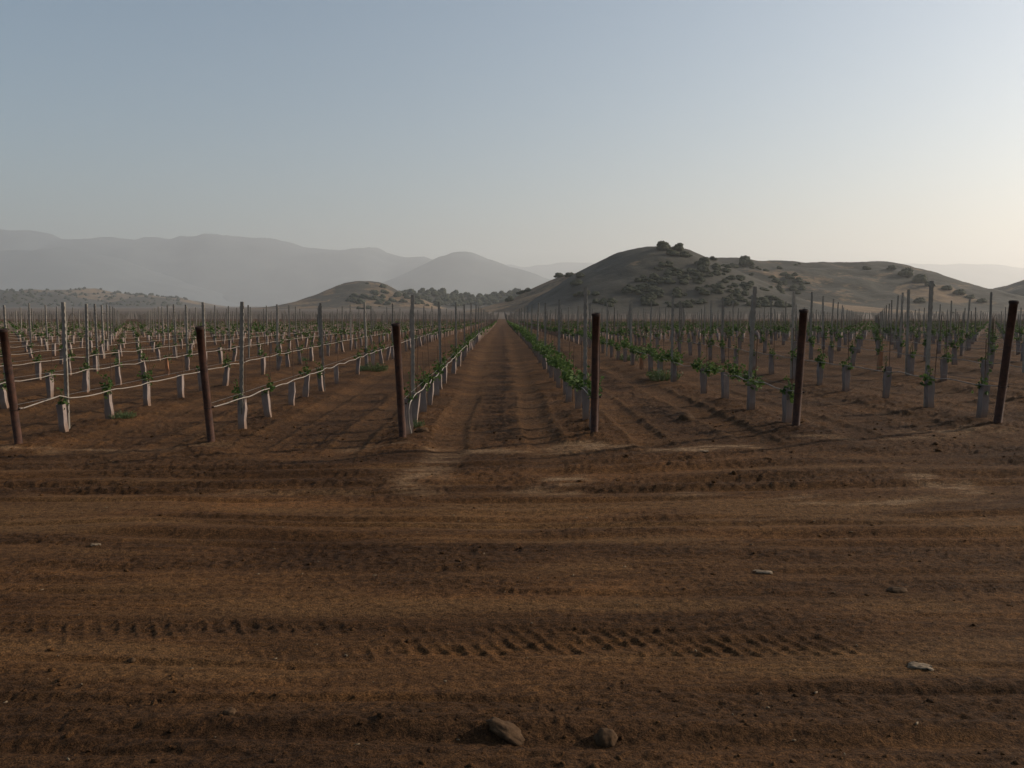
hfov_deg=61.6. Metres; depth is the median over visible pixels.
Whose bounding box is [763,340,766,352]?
vine guard
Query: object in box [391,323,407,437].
end post
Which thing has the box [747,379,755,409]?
vine guard
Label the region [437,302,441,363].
trellis post
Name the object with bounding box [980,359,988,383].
vine guard
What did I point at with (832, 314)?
trellis post
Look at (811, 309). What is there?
trellis post
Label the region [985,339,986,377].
training stake
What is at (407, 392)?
grapevine
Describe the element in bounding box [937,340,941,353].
vine guard
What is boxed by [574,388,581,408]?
vine guard
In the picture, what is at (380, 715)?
soil clods
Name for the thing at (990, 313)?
trellis post
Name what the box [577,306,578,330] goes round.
trellis post
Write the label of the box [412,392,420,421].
vine guard
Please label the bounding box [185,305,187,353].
trellis post
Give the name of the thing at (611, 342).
grapevine
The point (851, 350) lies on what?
grapevine
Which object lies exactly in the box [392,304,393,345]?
trellis post
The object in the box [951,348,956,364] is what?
vine guard
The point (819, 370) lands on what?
vine guard
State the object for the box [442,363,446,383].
vine guard
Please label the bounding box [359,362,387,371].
weed clump
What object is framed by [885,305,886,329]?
trellis post
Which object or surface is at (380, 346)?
grapevine
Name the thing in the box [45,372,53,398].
vine guard
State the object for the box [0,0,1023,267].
sky
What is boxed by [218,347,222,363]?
vine guard
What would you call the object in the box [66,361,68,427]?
training stake
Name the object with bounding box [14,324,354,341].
irrigation hose
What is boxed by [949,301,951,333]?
trellis post
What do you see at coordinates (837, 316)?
trellis post
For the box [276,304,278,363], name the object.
trellis post
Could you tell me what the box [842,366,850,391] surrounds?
vine guard
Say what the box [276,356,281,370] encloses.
vine guard
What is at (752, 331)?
trellis post
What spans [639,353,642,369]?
vine guard
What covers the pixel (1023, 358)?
trellis post
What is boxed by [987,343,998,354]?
grapevine
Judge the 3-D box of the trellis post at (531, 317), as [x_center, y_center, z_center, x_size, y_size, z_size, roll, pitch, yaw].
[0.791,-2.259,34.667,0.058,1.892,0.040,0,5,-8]
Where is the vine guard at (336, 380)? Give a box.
[333,366,338,383]
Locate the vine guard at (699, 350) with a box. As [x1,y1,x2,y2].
[698,341,700,357]
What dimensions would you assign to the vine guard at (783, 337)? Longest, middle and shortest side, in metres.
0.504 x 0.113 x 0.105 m
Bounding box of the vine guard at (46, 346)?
[43,338,47,350]
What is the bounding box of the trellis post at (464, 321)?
[463,304,464,342]
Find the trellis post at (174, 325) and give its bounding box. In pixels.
[173,304,177,357]
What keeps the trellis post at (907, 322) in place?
on the vineyard ground at (500, 359)
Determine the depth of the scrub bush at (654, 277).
522.43 m
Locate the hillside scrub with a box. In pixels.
[1,287,187,305]
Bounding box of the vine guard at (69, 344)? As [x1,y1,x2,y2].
[67,342,72,353]
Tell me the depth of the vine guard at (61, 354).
26.12 m
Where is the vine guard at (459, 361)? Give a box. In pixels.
[457,352,461,366]
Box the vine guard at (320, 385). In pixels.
[316,371,323,391]
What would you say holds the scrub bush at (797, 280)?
on the hill at (854, 287)
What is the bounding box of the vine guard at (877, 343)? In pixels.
[876,340,880,355]
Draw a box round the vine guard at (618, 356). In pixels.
[616,347,619,359]
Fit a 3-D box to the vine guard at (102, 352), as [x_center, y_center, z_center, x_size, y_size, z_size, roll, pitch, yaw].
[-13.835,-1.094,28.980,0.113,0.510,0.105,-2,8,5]
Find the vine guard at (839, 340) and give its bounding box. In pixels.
[837,338,841,350]
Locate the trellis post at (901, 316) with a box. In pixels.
[899,293,903,340]
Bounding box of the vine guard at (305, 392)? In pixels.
[302,374,309,396]
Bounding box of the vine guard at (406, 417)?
[404,398,412,433]
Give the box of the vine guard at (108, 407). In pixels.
[104,391,114,418]
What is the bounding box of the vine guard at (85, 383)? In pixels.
[82,370,88,391]
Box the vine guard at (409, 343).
[408,338,410,349]
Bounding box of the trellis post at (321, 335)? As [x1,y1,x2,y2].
[319,303,324,390]
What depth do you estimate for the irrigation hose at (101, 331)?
48.70 m
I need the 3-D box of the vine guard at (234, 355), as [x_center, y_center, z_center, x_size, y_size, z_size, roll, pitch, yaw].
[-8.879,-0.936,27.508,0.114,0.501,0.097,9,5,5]
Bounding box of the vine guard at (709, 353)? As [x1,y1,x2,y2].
[708,345,711,359]
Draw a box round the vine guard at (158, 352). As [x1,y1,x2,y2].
[155,347,160,360]
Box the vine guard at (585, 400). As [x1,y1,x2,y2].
[581,389,589,419]
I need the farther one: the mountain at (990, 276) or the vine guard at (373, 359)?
the mountain at (990, 276)
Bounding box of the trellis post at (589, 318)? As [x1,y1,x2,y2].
[589,304,590,336]
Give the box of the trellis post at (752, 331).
[746,286,756,408]
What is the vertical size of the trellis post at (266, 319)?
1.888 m
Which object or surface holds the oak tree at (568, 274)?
on the hill at (854, 287)
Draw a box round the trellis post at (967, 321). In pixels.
[965,297,970,350]
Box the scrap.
[753,569,773,573]
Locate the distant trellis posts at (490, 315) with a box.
[0,311,1023,329]
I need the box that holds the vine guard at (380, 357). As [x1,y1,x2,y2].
[378,348,383,363]
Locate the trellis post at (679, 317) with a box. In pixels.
[679,301,680,339]
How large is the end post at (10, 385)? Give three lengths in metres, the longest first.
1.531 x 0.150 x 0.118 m
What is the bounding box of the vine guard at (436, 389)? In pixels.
[433,374,439,395]
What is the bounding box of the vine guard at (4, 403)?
[0,384,8,408]
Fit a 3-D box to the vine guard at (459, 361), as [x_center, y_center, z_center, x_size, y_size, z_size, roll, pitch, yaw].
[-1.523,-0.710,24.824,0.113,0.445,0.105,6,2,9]
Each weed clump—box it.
[108,410,136,418]
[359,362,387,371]
[413,418,424,428]
[615,353,639,360]
[646,367,682,380]
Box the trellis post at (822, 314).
[822,296,823,335]
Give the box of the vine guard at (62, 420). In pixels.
[56,404,68,432]
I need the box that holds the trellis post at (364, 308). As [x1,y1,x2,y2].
[363,302,366,350]
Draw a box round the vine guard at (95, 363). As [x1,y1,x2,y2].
[92,355,97,371]
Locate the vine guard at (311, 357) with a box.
[309,347,313,360]
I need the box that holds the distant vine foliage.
[0,320,1023,337]
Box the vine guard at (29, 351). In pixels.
[26,345,32,357]
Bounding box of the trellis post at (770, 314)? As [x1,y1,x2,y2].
[770,300,771,330]
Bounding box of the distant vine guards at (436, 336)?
[0,322,1023,342]
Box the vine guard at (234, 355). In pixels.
[232,347,236,361]
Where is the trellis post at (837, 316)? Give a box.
[836,302,838,331]
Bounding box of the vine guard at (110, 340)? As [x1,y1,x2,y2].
[109,334,111,344]
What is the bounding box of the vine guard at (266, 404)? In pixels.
[261,390,271,417]
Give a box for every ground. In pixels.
[0,319,1023,399]
[0,379,1023,767]
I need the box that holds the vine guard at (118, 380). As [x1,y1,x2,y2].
[115,366,121,384]
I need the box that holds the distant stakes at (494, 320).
[0,318,1022,341]
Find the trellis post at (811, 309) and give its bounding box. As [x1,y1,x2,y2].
[809,292,812,359]
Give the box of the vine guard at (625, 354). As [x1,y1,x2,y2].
[623,347,626,361]
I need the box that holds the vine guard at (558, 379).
[556,368,560,387]
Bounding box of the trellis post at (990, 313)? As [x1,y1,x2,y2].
[987,292,992,357]
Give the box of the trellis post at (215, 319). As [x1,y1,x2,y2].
[214,305,215,338]
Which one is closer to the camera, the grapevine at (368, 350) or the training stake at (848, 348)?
the training stake at (848, 348)
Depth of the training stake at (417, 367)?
12.22 m
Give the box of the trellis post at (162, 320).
[161,306,163,335]
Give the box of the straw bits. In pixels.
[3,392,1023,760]
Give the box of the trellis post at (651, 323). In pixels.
[650,302,651,347]
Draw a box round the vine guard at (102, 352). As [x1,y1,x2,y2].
[99,344,104,358]
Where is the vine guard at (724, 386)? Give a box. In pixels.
[721,372,728,398]
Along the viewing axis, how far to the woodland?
1691.55 m
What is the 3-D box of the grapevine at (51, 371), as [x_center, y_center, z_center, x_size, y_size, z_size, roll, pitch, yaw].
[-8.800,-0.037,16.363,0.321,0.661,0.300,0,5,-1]
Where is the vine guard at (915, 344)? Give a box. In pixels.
[914,338,917,350]
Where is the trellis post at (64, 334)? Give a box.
[61,302,69,428]
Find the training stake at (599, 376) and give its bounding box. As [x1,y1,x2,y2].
[598,340,599,425]
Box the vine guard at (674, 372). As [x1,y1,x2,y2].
[672,363,676,381]
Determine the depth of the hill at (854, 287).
598.46 m
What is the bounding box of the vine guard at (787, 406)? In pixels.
[782,387,793,422]
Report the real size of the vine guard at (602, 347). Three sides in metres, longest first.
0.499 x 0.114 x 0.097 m
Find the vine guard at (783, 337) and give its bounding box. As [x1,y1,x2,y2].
[782,332,784,344]
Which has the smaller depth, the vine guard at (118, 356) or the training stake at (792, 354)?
the training stake at (792, 354)
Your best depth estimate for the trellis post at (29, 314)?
28.93 m
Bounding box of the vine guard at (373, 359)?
[371,350,374,365]
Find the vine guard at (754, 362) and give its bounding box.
[752,352,755,369]
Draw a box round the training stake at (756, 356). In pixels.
[755,335,757,378]
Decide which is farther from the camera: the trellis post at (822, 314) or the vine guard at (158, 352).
the trellis post at (822, 314)
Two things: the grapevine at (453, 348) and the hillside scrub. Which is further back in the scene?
the hillside scrub
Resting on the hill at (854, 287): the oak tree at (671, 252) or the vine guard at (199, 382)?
the oak tree at (671, 252)
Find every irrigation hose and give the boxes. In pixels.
[0,325,424,383]
[1,325,380,355]
[2,325,402,365]
[8,324,316,335]
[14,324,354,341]
[17,324,335,338]
[19,322,408,346]
[21,323,460,408]
[214,329,450,406]
[408,332,479,432]
[539,326,802,391]
[549,324,997,386]
[581,325,1023,367]
[609,324,1022,344]
[613,326,1020,351]
[690,326,1023,337]
[717,328,1001,338]
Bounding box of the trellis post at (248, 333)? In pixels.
[247,305,249,357]
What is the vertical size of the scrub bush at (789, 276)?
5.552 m
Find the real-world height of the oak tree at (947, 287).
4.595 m
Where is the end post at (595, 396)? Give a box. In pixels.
[591,313,601,432]
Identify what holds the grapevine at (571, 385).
on the ground at (232, 619)
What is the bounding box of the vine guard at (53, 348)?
[52,343,55,355]
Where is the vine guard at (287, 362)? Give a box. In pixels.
[285,352,289,366]
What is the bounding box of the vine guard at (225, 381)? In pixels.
[222,364,229,385]
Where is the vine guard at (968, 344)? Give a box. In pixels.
[966,339,970,350]
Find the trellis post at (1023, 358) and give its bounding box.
[1022,339,1023,372]
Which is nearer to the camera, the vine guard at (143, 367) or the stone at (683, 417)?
the stone at (683, 417)
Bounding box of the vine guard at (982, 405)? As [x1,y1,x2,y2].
[976,383,990,417]
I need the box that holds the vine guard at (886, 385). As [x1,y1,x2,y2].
[882,366,891,397]
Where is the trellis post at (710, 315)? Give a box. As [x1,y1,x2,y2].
[710,301,711,331]
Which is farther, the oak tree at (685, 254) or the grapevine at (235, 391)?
the oak tree at (685, 254)
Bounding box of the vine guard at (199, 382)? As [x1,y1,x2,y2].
[197,369,201,390]
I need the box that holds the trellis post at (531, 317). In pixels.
[531,304,532,333]
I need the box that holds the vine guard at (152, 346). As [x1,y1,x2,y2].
[151,340,154,351]
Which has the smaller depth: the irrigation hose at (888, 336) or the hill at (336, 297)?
the irrigation hose at (888, 336)
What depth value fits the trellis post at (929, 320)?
12.32 m
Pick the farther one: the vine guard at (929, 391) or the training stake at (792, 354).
the vine guard at (929, 391)
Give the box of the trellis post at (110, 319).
[109,306,111,334]
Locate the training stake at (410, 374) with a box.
[410,353,410,395]
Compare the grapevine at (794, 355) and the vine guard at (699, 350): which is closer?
the grapevine at (794, 355)
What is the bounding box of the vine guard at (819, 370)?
[816,362,823,384]
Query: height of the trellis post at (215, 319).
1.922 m
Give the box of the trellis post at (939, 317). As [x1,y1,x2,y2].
[938,304,940,331]
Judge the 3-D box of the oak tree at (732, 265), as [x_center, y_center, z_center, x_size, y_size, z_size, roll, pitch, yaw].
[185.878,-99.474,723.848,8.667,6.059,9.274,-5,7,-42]
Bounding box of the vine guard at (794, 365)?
[792,359,795,378]
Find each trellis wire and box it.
[0,328,379,379]
[22,329,404,403]
[212,329,443,402]
[575,324,1022,362]
[608,330,995,381]
[610,325,1017,348]
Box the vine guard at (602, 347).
[601,341,604,353]
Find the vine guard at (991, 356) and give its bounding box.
[988,348,994,368]
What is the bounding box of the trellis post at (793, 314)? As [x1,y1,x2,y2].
[790,291,795,377]
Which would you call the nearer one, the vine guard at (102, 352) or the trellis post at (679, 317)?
the vine guard at (102, 352)
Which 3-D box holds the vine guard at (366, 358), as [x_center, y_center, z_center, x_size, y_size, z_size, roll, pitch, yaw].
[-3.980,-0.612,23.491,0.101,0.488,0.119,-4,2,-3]
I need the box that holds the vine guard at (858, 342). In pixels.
[856,340,860,352]
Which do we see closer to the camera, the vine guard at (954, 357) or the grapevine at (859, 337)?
the vine guard at (954, 357)
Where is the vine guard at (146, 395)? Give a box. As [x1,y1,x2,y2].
[142,380,150,405]
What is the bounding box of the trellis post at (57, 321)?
[56,306,59,344]
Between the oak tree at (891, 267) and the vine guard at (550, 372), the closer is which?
the vine guard at (550, 372)
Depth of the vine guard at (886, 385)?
13.64 m
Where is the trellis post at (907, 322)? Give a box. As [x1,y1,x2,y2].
[905,290,909,374]
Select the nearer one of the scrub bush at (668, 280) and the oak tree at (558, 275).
the scrub bush at (668, 280)
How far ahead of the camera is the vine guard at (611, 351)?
28.23 m
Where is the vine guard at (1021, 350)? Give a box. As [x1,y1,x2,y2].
[1020,343,1022,360]
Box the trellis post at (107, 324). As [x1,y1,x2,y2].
[106,305,108,349]
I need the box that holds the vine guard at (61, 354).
[59,348,62,363]
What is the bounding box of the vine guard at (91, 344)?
[89,340,92,351]
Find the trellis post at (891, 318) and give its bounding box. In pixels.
[890,300,892,344]
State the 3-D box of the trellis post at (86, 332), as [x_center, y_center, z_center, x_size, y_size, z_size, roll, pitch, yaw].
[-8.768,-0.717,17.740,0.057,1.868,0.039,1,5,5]
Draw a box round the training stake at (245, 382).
[245,365,245,400]
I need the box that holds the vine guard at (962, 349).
[960,340,964,355]
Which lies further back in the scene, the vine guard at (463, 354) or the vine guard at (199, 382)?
the vine guard at (463, 354)
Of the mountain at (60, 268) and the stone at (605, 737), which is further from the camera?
the mountain at (60, 268)
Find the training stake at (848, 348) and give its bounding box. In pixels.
[848,333,848,363]
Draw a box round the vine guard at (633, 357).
[631,351,634,364]
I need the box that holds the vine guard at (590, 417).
[589,399,598,428]
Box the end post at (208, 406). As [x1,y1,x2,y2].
[195,326,214,441]
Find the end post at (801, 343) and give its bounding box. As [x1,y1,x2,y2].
[792,309,808,425]
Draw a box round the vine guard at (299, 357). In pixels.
[297,348,301,363]
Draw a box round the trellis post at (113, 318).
[112,307,113,331]
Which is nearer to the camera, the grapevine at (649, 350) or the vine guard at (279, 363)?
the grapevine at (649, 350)
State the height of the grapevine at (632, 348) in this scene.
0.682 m
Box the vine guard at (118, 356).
[115,350,119,365]
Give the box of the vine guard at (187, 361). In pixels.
[185,355,189,370]
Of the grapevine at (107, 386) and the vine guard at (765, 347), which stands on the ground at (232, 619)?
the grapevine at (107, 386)
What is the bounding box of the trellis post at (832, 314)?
[831,299,833,329]
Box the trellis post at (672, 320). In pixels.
[670,297,673,381]
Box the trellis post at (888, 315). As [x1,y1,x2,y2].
[887,303,889,329]
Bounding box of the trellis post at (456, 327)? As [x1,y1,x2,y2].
[455,303,456,366]
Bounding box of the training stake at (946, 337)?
[946,321,946,353]
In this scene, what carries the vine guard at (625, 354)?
on the vineyard ground at (500, 359)
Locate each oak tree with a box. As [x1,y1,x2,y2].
[504,295,513,301]
[553,272,563,277]
[564,272,573,276]
[576,272,584,277]
[656,240,670,250]
[666,249,678,255]
[672,243,683,250]
[679,251,692,256]
[694,256,709,265]
[729,263,738,267]
[738,255,754,266]
[862,265,871,269]
[887,265,896,269]
[898,267,913,276]
[911,274,927,282]
[913,297,925,302]
[941,285,952,289]
[952,289,965,294]
[964,294,975,298]
[976,298,986,302]
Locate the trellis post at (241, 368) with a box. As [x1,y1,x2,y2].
[239,302,243,413]
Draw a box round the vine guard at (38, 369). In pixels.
[35,362,41,379]
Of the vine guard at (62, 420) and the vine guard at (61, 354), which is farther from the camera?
the vine guard at (61, 354)
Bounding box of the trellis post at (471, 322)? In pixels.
[470,304,471,343]
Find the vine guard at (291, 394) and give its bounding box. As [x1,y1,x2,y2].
[288,382,295,405]
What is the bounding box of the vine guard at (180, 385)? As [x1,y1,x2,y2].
[177,374,183,397]
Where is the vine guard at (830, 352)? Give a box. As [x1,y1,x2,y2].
[828,346,833,362]
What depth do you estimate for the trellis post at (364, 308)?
23.40 m
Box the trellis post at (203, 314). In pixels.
[201,302,205,345]
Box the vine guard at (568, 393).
[565,382,571,401]
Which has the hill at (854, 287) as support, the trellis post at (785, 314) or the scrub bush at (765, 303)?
the scrub bush at (765, 303)
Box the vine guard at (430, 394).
[427,381,433,404]
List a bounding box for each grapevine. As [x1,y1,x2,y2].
[0,373,6,389]
[31,352,41,364]
[44,365,56,381]
[56,387,69,409]
[67,348,75,360]
[79,356,89,372]
[90,345,98,357]
[97,371,113,398]
[111,344,120,354]
[113,353,122,366]
[134,340,141,353]
[137,365,154,385]
[140,348,148,361]
[185,345,191,356]
[222,351,231,367]
[231,379,242,414]
[258,345,266,357]
[261,374,275,394]
[297,360,310,378]
[314,360,322,378]
[353,351,361,359]
[360,343,371,355]
[379,340,384,350]
[404,372,413,402]
[414,368,431,390]
[419,366,440,387]
[432,360,445,370]
[433,359,443,379]
[447,347,459,358]
[449,342,460,353]
[459,340,465,350]
[533,340,541,352]
[540,340,548,355]
[543,340,553,358]
[546,351,552,366]
[547,351,564,366]
[550,348,563,370]
[558,351,572,369]
[559,358,573,385]
[563,367,590,389]
[569,365,603,397]
[587,382,602,398]
[599,335,605,343]
[607,335,614,346]
[614,338,620,350]
[619,334,629,349]
[627,341,639,354]
[634,344,648,359]
[643,340,658,357]
[652,345,667,363]
[664,342,687,365]
[690,352,717,376]
[704,334,718,347]
[708,355,745,381]
[719,335,724,348]
[739,363,764,390]
[768,342,777,358]
[779,375,794,402]
[788,346,796,360]
[808,331,815,346]
[815,346,826,368]
[835,330,842,341]
[839,355,853,370]
[849,341,854,354]
[854,331,862,342]
[875,335,884,353]
[877,356,891,376]
[909,344,918,357]
[919,365,935,386]
[940,346,953,362]
[945,337,962,348]
[957,333,965,342]
[964,329,974,338]
[971,368,991,394]
[978,351,992,367]
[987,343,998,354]
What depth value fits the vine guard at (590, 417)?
11.23 m
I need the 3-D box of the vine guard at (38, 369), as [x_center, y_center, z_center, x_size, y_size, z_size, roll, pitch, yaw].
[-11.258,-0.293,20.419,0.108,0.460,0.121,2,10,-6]
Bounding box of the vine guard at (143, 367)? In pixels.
[140,361,145,377]
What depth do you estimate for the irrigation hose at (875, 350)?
18.23 m
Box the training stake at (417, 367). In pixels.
[417,340,418,385]
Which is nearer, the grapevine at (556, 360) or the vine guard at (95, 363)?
the grapevine at (556, 360)
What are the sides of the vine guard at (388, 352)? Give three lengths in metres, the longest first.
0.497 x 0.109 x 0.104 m
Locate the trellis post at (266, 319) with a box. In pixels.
[266,306,267,329]
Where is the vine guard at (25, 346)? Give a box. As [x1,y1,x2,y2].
[24,340,27,351]
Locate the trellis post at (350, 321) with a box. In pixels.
[350,305,350,337]
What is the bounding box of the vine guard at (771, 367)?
[769,354,773,374]
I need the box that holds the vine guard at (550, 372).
[548,365,552,377]
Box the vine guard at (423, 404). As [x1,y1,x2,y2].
[420,385,426,411]
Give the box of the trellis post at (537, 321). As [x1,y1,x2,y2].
[537,303,538,339]
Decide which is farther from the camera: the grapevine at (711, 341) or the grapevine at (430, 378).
the grapevine at (711, 341)
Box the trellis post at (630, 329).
[630,300,632,364]
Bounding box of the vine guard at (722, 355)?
[720,347,724,362]
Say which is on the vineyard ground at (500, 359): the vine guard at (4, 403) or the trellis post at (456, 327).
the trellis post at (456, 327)
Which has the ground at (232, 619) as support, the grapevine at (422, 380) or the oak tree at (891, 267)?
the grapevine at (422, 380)
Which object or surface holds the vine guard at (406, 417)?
on the ground at (232, 619)
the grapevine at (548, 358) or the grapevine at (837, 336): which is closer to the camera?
the grapevine at (548, 358)
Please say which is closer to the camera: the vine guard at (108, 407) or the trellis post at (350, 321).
the vine guard at (108, 407)
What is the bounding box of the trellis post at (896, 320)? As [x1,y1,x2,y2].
[893,295,898,348]
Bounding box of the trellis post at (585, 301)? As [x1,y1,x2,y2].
[583,287,587,388]
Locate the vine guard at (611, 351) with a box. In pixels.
[610,345,612,357]
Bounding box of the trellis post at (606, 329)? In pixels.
[606,303,607,355]
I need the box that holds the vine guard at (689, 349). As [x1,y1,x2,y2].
[688,342,691,355]
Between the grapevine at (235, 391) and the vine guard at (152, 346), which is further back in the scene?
the vine guard at (152, 346)
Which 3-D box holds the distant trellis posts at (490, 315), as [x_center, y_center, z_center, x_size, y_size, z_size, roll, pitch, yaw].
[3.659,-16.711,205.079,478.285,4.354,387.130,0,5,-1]
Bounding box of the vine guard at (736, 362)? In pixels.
[734,348,738,365]
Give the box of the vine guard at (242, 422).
[238,395,246,428]
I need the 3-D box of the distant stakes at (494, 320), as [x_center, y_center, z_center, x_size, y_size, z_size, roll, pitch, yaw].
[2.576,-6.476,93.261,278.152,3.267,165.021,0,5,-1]
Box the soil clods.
[2,409,1023,767]
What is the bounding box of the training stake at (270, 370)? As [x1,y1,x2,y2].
[269,340,271,412]
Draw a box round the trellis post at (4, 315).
[3,305,6,327]
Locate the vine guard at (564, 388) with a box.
[563,380,565,394]
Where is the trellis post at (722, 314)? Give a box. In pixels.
[721,297,723,346]
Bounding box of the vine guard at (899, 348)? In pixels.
[897,341,902,357]
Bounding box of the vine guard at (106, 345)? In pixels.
[105,340,108,350]
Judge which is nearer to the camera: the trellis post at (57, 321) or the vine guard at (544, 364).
the vine guard at (544, 364)
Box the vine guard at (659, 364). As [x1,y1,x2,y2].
[657,361,662,375]
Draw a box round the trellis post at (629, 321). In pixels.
[629,305,629,340]
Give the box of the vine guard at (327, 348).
[326,343,329,355]
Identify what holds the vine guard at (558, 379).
on the vineyard ground at (500, 359)
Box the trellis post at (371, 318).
[370,306,371,332]
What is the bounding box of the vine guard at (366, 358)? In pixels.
[364,353,368,369]
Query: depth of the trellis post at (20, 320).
45.82 m
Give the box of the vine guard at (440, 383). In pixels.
[437,369,441,388]
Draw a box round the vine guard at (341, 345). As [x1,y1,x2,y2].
[340,341,343,351]
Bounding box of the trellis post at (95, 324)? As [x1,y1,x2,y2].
[93,304,98,369]
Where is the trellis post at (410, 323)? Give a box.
[410,309,410,338]
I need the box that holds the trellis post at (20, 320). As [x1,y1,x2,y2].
[20,307,21,331]
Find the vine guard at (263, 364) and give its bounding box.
[261,357,265,374]
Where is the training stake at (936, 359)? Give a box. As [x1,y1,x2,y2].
[934,341,937,381]
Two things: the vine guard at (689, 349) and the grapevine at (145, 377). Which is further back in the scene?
the vine guard at (689, 349)
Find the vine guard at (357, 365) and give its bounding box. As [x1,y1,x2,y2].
[355,357,360,374]
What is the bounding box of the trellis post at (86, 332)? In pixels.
[85,304,89,390]
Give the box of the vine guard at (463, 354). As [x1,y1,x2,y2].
[462,348,464,360]
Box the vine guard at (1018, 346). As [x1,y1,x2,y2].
[1016,341,1020,354]
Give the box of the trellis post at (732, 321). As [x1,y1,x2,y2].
[732,302,733,340]
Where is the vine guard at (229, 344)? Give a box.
[228,340,230,350]
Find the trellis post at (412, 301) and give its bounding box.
[410,295,414,396]
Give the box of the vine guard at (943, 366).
[940,359,947,380]
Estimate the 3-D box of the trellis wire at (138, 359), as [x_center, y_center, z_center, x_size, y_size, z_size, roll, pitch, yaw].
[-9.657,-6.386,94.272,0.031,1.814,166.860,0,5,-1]
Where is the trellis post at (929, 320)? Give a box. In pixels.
[923,281,933,406]
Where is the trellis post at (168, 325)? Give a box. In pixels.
[167,305,169,349]
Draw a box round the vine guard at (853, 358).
[850,347,855,365]
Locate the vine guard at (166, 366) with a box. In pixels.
[164,358,168,375]
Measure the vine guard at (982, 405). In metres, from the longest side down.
0.488 x 0.119 x 0.101 m
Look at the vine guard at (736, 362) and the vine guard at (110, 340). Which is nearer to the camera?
the vine guard at (736, 362)
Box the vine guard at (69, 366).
[68,357,71,374]
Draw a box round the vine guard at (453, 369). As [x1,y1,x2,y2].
[451,358,456,373]
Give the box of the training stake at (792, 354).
[792,328,793,377]
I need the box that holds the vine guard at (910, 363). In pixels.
[907,354,914,375]
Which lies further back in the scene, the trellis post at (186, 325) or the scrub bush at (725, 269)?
the scrub bush at (725, 269)
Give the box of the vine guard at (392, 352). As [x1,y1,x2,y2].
[390,345,393,358]
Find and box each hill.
[0,288,227,307]
[249,281,446,308]
[409,293,504,307]
[465,246,1023,313]
[993,280,1023,295]
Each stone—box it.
[127,657,135,662]
[222,707,236,715]
[414,427,428,432]
[486,717,524,745]
[594,728,617,746]
[676,414,694,420]
[886,587,907,592]
[907,661,933,670]
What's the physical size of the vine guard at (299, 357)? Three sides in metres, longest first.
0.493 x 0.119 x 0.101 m
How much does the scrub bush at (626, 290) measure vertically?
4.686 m
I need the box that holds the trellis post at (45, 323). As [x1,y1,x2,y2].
[45,305,47,343]
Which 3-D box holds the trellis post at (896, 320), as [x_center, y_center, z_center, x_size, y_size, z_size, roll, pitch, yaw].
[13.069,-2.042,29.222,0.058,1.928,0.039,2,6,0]
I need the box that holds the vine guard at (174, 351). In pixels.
[172,346,176,358]
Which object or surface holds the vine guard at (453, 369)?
on the vineyard ground at (500, 359)
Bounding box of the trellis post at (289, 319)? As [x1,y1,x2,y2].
[288,305,289,335]
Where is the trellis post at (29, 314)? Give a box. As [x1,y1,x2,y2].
[28,303,32,354]
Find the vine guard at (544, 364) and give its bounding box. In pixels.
[542,355,546,369]
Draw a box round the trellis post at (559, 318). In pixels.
[558,300,560,352]
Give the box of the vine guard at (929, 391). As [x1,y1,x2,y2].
[924,376,934,407]
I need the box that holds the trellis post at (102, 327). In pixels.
[101,305,104,354]
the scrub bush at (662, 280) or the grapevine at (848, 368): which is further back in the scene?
the scrub bush at (662, 280)
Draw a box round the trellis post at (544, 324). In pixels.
[544,303,545,345]
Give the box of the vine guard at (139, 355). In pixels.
[138,350,141,364]
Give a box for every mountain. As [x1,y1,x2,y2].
[0,229,432,305]
[0,247,239,306]
[383,252,549,296]
[506,262,594,279]
[905,263,1023,288]
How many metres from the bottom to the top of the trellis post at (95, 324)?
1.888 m
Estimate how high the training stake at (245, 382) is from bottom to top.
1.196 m
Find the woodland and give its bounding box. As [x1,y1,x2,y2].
[398,287,529,305]
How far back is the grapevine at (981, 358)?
15.18 m
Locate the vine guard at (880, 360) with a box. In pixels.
[877,350,883,369]
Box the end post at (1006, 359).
[993,300,1018,423]
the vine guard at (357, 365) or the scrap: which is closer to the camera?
the scrap
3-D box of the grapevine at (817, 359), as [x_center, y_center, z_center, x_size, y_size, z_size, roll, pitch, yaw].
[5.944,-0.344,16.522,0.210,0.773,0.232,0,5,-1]
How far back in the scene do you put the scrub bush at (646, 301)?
480.83 m
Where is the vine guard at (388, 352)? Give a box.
[386,346,390,360]
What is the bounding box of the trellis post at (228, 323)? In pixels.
[228,306,229,338]
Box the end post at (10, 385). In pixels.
[0,328,22,443]
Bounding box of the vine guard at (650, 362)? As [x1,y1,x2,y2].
[648,354,652,371]
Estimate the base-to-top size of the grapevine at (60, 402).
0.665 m
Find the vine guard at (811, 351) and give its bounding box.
[810,342,812,359]
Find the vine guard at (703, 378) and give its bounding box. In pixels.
[700,368,706,393]
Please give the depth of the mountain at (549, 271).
15428.29 m
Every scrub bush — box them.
[371,290,378,295]
[591,291,600,295]
[622,287,632,293]
[634,277,641,281]
[641,299,649,304]
[648,300,658,305]
[650,275,659,279]
[656,277,665,283]
[658,261,666,266]
[665,278,675,283]
[678,279,688,283]
[682,275,691,279]
[683,301,692,307]
[692,271,700,275]
[698,288,706,294]
[699,266,709,272]
[711,270,720,275]
[712,265,721,269]
[713,288,722,293]
[722,267,730,272]
[726,275,735,279]
[729,299,739,305]
[735,296,744,300]
[744,282,752,287]
[758,297,768,301]
[761,300,772,306]
[768,295,779,300]
[771,278,780,282]
[773,299,787,306]
[785,273,794,278]
[788,285,796,290]
[792,277,802,282]
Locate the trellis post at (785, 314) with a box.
[785,301,786,338]
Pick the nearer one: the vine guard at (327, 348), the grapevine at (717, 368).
the grapevine at (717, 368)
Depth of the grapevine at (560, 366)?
16.18 m

